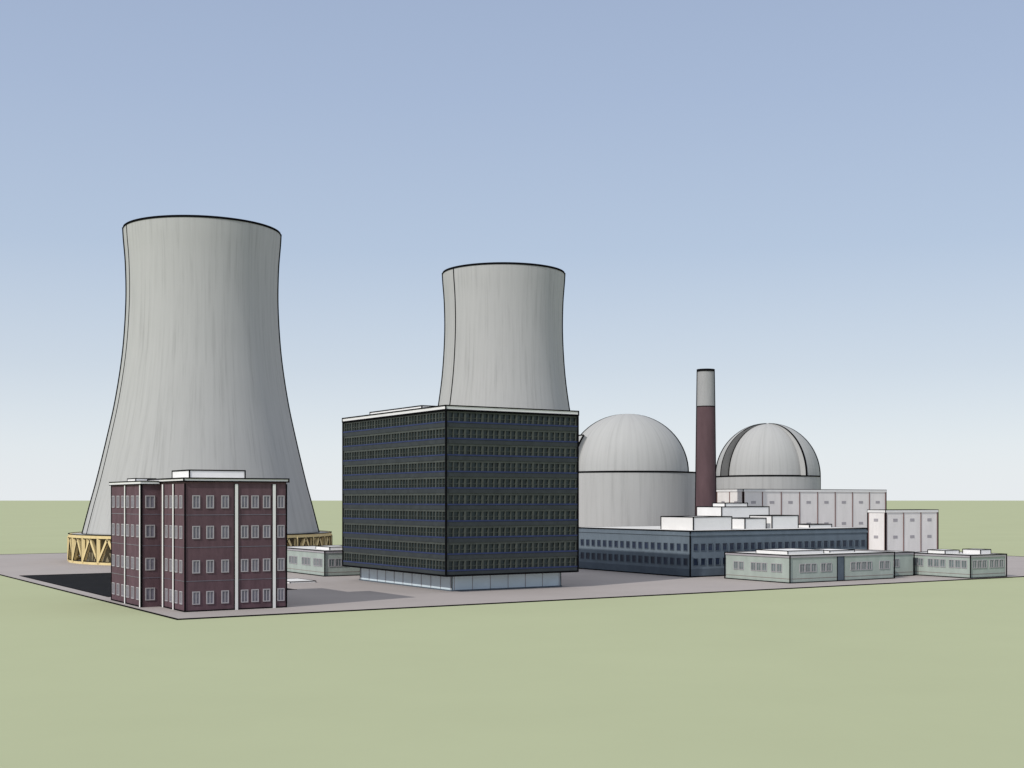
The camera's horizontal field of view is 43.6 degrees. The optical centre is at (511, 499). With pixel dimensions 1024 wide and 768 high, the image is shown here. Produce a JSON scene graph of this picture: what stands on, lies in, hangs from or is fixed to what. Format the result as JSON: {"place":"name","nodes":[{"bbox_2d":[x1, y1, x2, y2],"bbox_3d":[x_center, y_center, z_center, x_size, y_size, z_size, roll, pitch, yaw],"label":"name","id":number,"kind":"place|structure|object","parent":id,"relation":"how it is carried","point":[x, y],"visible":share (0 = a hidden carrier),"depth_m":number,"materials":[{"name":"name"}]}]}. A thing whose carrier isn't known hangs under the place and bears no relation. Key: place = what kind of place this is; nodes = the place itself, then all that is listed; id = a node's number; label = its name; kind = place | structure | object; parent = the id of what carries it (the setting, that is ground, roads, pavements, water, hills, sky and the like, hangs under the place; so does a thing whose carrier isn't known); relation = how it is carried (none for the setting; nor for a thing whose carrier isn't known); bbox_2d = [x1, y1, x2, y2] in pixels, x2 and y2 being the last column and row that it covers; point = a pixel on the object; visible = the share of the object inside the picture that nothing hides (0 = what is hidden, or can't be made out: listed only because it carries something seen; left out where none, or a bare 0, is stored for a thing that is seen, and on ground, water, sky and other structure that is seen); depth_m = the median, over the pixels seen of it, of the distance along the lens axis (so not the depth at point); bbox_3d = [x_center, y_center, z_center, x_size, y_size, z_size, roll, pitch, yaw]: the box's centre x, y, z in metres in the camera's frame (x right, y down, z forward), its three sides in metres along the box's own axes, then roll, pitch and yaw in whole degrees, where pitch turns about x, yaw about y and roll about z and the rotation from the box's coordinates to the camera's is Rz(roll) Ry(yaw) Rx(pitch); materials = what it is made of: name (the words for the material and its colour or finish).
{"place":"outdoors","nodes":[
{"label":"outdoors","id":0,"kind":"place"},
{"bbox_2d":[67,215,331,564],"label":"cooling tower","id":1,"kind":"structure","parent":0,"point":[201,384],"depth_m":363.40,"materials":[{"name":"concrete"}]},
{"bbox_2d":[287,550,359,575],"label":"walls","id":2,"kind":"structure","parent":0,"point":[340,570],"depth_m":303.15,"materials":[{"name":"grey concrete"}]},
{"bbox_2d":[288,546,321,549],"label":"roof","id":3,"kind":"structure","parent":2,"relation":"on","point":[308,547],"depth_m":321.75,"materials":[{"name":"white paint"}]},
{"bbox_2d":[287,546,341,552],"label":"coping","id":4,"kind":"object","parent":2,"relation":"on","point":[312,550],"visible":0.27,"depth_m":305.13,"materials":[{"name":"grey concrete"}]},
{"bbox_2d":[316,546,341,549],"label":"roof units","id":5,"kind":"object","parent":4,"relation":"on","point":[331,548],"visible":0.71,"depth_m":306.55},
{"bbox_2d":[290,556,341,566],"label":"window frames","id":6,"kind":"structure","parent":2,"relation":"attached to","point":[316,561],"depth_m":302.83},
{"bbox_2d":[289,556,340,565],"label":"window panes","id":7,"kind":"object","parent":6,"relation":"in","point":[315,561],"visible":0.33,"depth_m":302.57,"materials":[{"name":"grey glass"}]},
{"bbox_2d":[438,262,569,409],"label":"cooling tower","id":8,"kind":"structure","parent":0,"point":[503,335],"depth_m":455.47,"materials":[{"name":"concrete"}]},
{"bbox_2d":[0,501,1023,767],"bbox_3d":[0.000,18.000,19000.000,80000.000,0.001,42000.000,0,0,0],"label":"grass ground","id":9,"kind":"structure","parent":0,"point":[914,675],"depth_m":129.08,"materials":[{"name":"plant"}]},
{"bbox_2d":[0,553,1023,619],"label":"concrete pavement","id":10,"kind":"structure","parent":0,"point":[322,594],"depth_m":255.72,"materials":[{"name":"grey concrete"}]},
{"bbox_2d":[112,484,160,606],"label":"wing block","id":11,"kind":"structure","parent":10,"relation":"on","point":[132,517],"depth_m":215.11,"materials":[{"name":"brown brick"}]},
{"bbox_2d":[109,482,158,484],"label":"wing parapet","id":12,"kind":"structure","parent":11,"relation":"on","point":[118,483],"depth_m":216.06,"materials":[{"name":"white concrete"}]},
{"bbox_2d":[128,479,146,480],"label":"roof hatch","id":13,"kind":"object","parent":11,"relation":"on","point":[137,479],"visible":0.43,"depth_m":220.31,"materials":[{"name":"white paint"}]},
{"bbox_2d":[19,573,296,596],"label":"asphalt parking lot","id":14,"kind":"structure","parent":10,"relation":"on","point":[97,583],"depth_m":280.72,"materials":[{"name":"black asphalt"}]},
{"bbox_2d":[159,482,285,610],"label":"block","id":15,"kind":"structure","parent":10,"relation":"on","point":[218,549],"depth_m":208.00,"materials":[{"name":"red brick"}]},
{"bbox_2d":[112,495,284,604],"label":"window frames","id":16,"kind":"structure","parent":15,"relation":"attached to","point":[137,558],"depth_m":211.20,"materials":[{"name":"white metal"}]},
{"bbox_2d":[117,496,282,603],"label":"window panes","id":17,"kind":"object","parent":16,"relation":"in","point":[254,562],"visible":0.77,"depth_m":210.16,"materials":[{"name":"grey glass"}]},
{"bbox_2d":[112,513,285,581],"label":"floor joints","id":18,"kind":"object","parent":15,"relation":"on","point":[199,547],"visible":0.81,"depth_m":211.04,"materials":[{"name":"grey concrete"}]},
{"bbox_2d":[109,469,289,611],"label":"edge trim","id":19,"kind":"structure","parent":15,"relation":"attached to","point":[189,477],"depth_m":211.69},
{"bbox_2d":[124,484,275,609],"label":"pilasters","id":20,"kind":"object","parent":15,"relation":"attached to","point":[236,546],"visible":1,"depth_m":211.74,"materials":[{"name":"white paint"}]},
{"bbox_2d":[148,479,287,482],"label":"parapet","id":21,"kind":"structure","parent":15,"relation":"on","point":[220,480],"depth_m":208.43,"materials":[{"name":"white paint"}]},
{"bbox_2d":[173,471,243,477],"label":"roof penthouse","id":22,"kind":"object","parent":21,"relation":"on","point":[216,474],"visible":0.57,"depth_m":211.98,"materials":[{"name":"white paint"}]},
{"bbox_2d":[287,578,315,582],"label":"concrete pad","id":23,"kind":"object","parent":10,"relation":"on","point":[294,580],"visible":0.71,"depth_m":278.23,"materials":[{"name":"concrete"}]},
{"bbox_2d":[287,545,356,576],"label":"edge trim","id":24,"kind":"structure","parent":10,"relation":"on","point":[324,559],"depth_m":303.77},
{"bbox_2d":[360,568,558,589],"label":"lobby","id":25,"kind":"object","parent":10,"relation":"on","point":[501,581],"visible":0.5,"depth_m":259.45,"materials":[{"name":"blue glass"}]},
{"bbox_2d":[345,566,567,576],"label":"soffit","id":26,"kind":"structure","parent":25,"relation":"on","point":[481,575],"depth_m":257.12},
{"bbox_2d":[348,412,574,569],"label":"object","id":27,"kind":"structure","parent":26,"relation":"on","point":[508,496],"depth_m":255.37,"materials":[{"name":"black glass"}]},
{"bbox_2d":[370,406,430,413],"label":"roof penthouse","id":28,"kind":"object","parent":27,"relation":"on","point":[399,409],"visible":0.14,"depth_m":270.26,"materials":[{"name":"white concrete"}]},
{"bbox_2d":[343,422,576,574],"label":"spandrels","id":29,"kind":"object","parent":27,"relation":"on","point":[476,474],"visible":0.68,"depth_m":256.55,"materials":[{"name":"black metal"}]},
{"bbox_2d":[343,421,576,570],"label":"navy bands","id":30,"kind":"object","parent":29,"relation":"on","point":[459,504],"visible":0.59,"depth_m":256.48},
{"bbox_2d":[345,417,574,566],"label":"transoms","id":31,"kind":"object","parent":27,"relation":"attached to","point":[466,483],"visible":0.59,"depth_m":256.68,"materials":[{"name":"black metal"}]},
{"bbox_2d":[344,412,576,569],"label":"mullions","id":32,"kind":"object","parent":27,"relation":"attached to","point":[383,484],"visible":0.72,"depth_m":258.37,"materials":[{"name":"black metal"}]},
{"bbox_2d":[344,411,576,560],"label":"window heads","id":33,"kind":"object","parent":27,"relation":"attached to","point":[454,477],"depth_m":256.42,"materials":[{"name":"black metal"}]},
{"bbox_2d":[343,406,577,420],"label":"parapet","id":34,"kind":"structure","parent":27,"relation":"on","point":[465,408],"depth_m":256.36,"materials":[{"name":"white paint"}]},
{"bbox_2d":[342,405,578,589],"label":"edge trim","id":35,"kind":"structure","parent":25,"relation":"on","point":[446,410],"depth_m":258.95,"materials":[{"name":"black metal"}]},
{"bbox_2d":[377,570,559,589],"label":"lobby mullions","id":36,"kind":"object","parent":25,"relation":"attached to","point":[472,580],"visible":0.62,"depth_m":257.73,"materials":[{"name":"grey metal"}]},
{"bbox_2d":[359,579,561,590],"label":"lobby plinth","id":37,"kind":"structure","parent":10,"relation":"on","point":[460,590],"depth_m":259.47,"materials":[{"name":"grey concrete"}]},
{"bbox_2d":[579,472,694,526],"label":"drum wall","id":38,"kind":"structure","parent":10,"relation":"on","point":[607,499],"depth_m":379.20,"materials":[{"name":"concrete"}]},
{"bbox_2d":[579,436,586,457],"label":"shell","id":39,"kind":"object","parent":38,"relation":"on","point":[582,442],"visible":0.09,"depth_m":390.96,"materials":[{"name":"concrete"}]},
{"bbox_2d":[579,414,687,470],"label":"dome shell","id":40,"kind":"object","parent":38,"relation":"on","point":[627,442],"visible":0.87,"depth_m":385.93,"materials":[{"name":"concrete"}]},
{"bbox_2d":[579,414,694,472],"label":"edge lines","id":41,"kind":"object","parent":38,"relation":"on","point":[583,435],"visible":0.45,"depth_m":383.72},
{"bbox_2d":[695,368,716,515],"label":"smokestack","id":42,"kind":"object","parent":10,"relation":"on","point":[705,475],"visible":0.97,"depth_m":367.78,"materials":[{"name":"brick"}]},
{"bbox_2d":[579,503,867,576],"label":"slate turbine hall","id":43,"kind":"structure","parent":10,"relation":"on","point":[702,541],"depth_m":311.75,"materials":[{"name":"blue paint"}]},
{"bbox_2d":[580,539,858,565],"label":"window frames","id":44,"kind":"structure","parent":43,"relation":"in","point":[580,539],"depth_m":310.59,"materials":[{"name":"blue metal"}]},
{"bbox_2d":[581,539,864,564],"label":"window panes","id":45,"kind":"structure","parent":43,"relation":"in","point":[582,540],"depth_m":309.38,"materials":[{"name":"glass"}]},
{"bbox_2d":[716,476,819,488],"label":"drum wall","id":46,"kind":"structure","parent":10,"relation":"on","point":[776,482],"depth_m":443.72,"materials":[{"name":"concrete"}]},
{"bbox_2d":[721,423,765,475],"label":"joint face","id":47,"kind":"object","parent":46,"relation":"on","point":[726,462],"visible":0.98,"depth_m":455.34},
{"bbox_2d":[729,424,800,474],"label":"dome shell","id":48,"kind":"object","parent":46,"relation":"on","point":[766,449],"visible":0.77,"depth_m":447.96,"materials":[{"name":"concrete"}]},
{"bbox_2d":[716,423,819,475],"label":"shell","id":49,"kind":"object","parent":46,"relation":"on","point":[811,462],"visible":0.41,"depth_m":450.11,"materials":[{"name":"concrete"}]},
{"bbox_2d":[716,423,820,488],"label":"edge lines","id":50,"kind":"object","parent":46,"relation":"on","point":[806,475],"visible":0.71,"depth_m":454.76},
{"bbox_2d":[717,492,884,527],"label":"walls","id":51,"kind":"structure","parent":10,"relation":"on","point":[808,512],"depth_m":403.45,"materials":[{"name":"white concrete"}]},
{"bbox_2d":[721,501,879,524],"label":"vents","id":52,"kind":"object","parent":51,"relation":"attached to","point":[791,502],"visible":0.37,"depth_m":400.78,"materials":[{"name":"grey metal"}]},
{"bbox_2d":[716,489,885,491],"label":"coping","id":53,"kind":"object","parent":51,"relation":"on","point":[747,490],"visible":0.89,"depth_m":397.01,"materials":[{"name":"white paint"}]},
{"bbox_2d":[716,489,886,508],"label":"edge trim","id":54,"kind":"structure","parent":10,"relation":"on","point":[797,489],"depth_m":397.64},
{"bbox_2d":[729,492,885,526],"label":"piers","id":55,"kind":"structure","parent":10,"relation":"on","point":[817,505],"depth_m":402.54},
{"bbox_2d":[726,555,892,581],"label":"walls","id":56,"kind":"structure","parent":10,"relation":"on","point":[747,572],"depth_m":282.78,"materials":[{"name":"grey concrete"}]},
{"bbox_2d":[756,549,853,553],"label":"roof units","id":57,"kind":"object","parent":56,"relation":"on","point":[790,551],"visible":0.79,"depth_m":286.04},
{"bbox_2d":[741,551,870,554],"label":"roof","id":58,"kind":"structure","parent":56,"relation":"on","point":[817,553],"depth_m":291.11,"materials":[{"name":"white paint"}]},
{"bbox_2d":[725,550,893,557],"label":"coping","id":59,"kind":"object","parent":56,"relation":"on","point":[810,555],"visible":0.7,"depth_m":283.03,"materials":[{"name":"grey concrete"}]},
{"bbox_2d":[726,574,892,578],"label":"sill band","id":60,"kind":"object","parent":56,"relation":"attached to","point":[807,578],"visible":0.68,"depth_m":283.53,"materials":[{"name":"grey concrete"}]},
{"bbox_2d":[733,561,889,572],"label":"window frames","id":61,"kind":"structure","parent":56,"relation":"attached to","point":[810,566],"depth_m":283.15,"materials":[{"name":"grey metal"}]},
{"bbox_2d":[734,561,888,571],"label":"window panes","id":62,"kind":"object","parent":56,"relation":"attached to","point":[828,566],"visible":0.56,"depth_m":282.33,"materials":[{"name":"grey glass"}]},
{"bbox_2d":[838,556,843,579],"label":"door recess","id":63,"kind":"object","parent":56,"relation":"attached to","point":[840,567],"depth_m":282.52,"materials":[{"name":"blue metal"}]},
{"bbox_2d":[724,548,894,583],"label":"edge trim","id":64,"kind":"structure","parent":10,"relation":"on","point":[789,582],"depth_m":284.27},
{"bbox_2d":[856,549,914,576],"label":"edge trim","id":65,"kind":"structure","parent":10,"relation":"on","point":[902,552],"depth_m":302.38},
{"bbox_2d":[868,512,936,551],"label":"walls","id":66,"kind":"structure","parent":10,"relation":"on","point":[894,528],"depth_m":365.96,"materials":[{"name":"white concrete"}]},
{"bbox_2d":[867,510,937,512],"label":"coping","id":67,"kind":"object","parent":66,"relation":"on","point":[887,511],"visible":0.86,"depth_m":365.13,"materials":[{"name":"white paint"}]},
{"bbox_2d":[874,518,930,537],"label":"vents","id":68,"kind":"object","parent":66,"relation":"attached to","point":[912,536],"visible":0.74,"depth_m":366.98,"materials":[{"name":"grey metal"}]},
{"bbox_2d":[867,509,938,549],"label":"edge trim","id":69,"kind":"structure","parent":10,"relation":"on","point":[900,509],"depth_m":367.20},
{"bbox_2d":[868,512,937,551],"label":"piers","id":70,"kind":"structure","parent":10,"relation":"on","point":[903,531],"depth_m":366.47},
{"bbox_2d":[915,548,1006,578],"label":"edge trim","id":71,"kind":"structure","parent":10,"relation":"on","point":[970,560],"depth_m":298.09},
{"bbox_2d":[0,0,1023,500],"label":"sky","id":72,"kind":"structure","parent":0,"point":[816,206],"materials":[{"name":"blue"}]},
{"bbox_2d":[893,554,912,575],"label":"walls","id":73,"kind":"structure","parent":0,"point":[905,567],"depth_m":300.94,"materials":[{"name":"grey concrete"}]},
{"bbox_2d":[853,549,913,554],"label":"coping","id":74,"kind":"object","parent":73,"relation":"on","point":[895,553],"visible":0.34,"depth_m":301.57,"materials":[{"name":"grey concrete"}]},
{"bbox_2d":[915,555,1004,577],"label":"walls","id":75,"kind":"structure","parent":0,"point":[925,568],"depth_m":296.44,"materials":[{"name":"grey concrete"}]},
{"bbox_2d":[918,552,978,554],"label":"roof","id":76,"kind":"structure","parent":75,"relation":"on","point":[960,553],"depth_m":299.64,"materials":[{"name":"white paint"}]},
{"bbox_2d":[915,558,1002,567],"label":"window panes","id":77,"kind":"object","parent":75,"relation":"attached to","point":[958,563],"visible":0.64,"depth_m":296.17,"materials":[{"name":"grey glass"}]},
{"bbox_2d":[915,558,1003,568],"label":"window frames","id":78,"kind":"structure","parent":75,"relation":"attached to","point":[966,563],"depth_m":295.83,"materials":[{"name":"grey metal"}]},
{"bbox_2d":[928,549,990,553],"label":"roof units","id":79,"kind":"object","parent":75,"relation":"on","point":[965,551],"visible":0.96,"depth_m":300.85},
{"bbox_2d":[915,552,1005,557],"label":"coping","id":80,"kind":"object","parent":75,"relation":"on","point":[917,553],"visible":0.55,"depth_m":296.01,"materials":[{"name":"grey concrete"}]}
]}

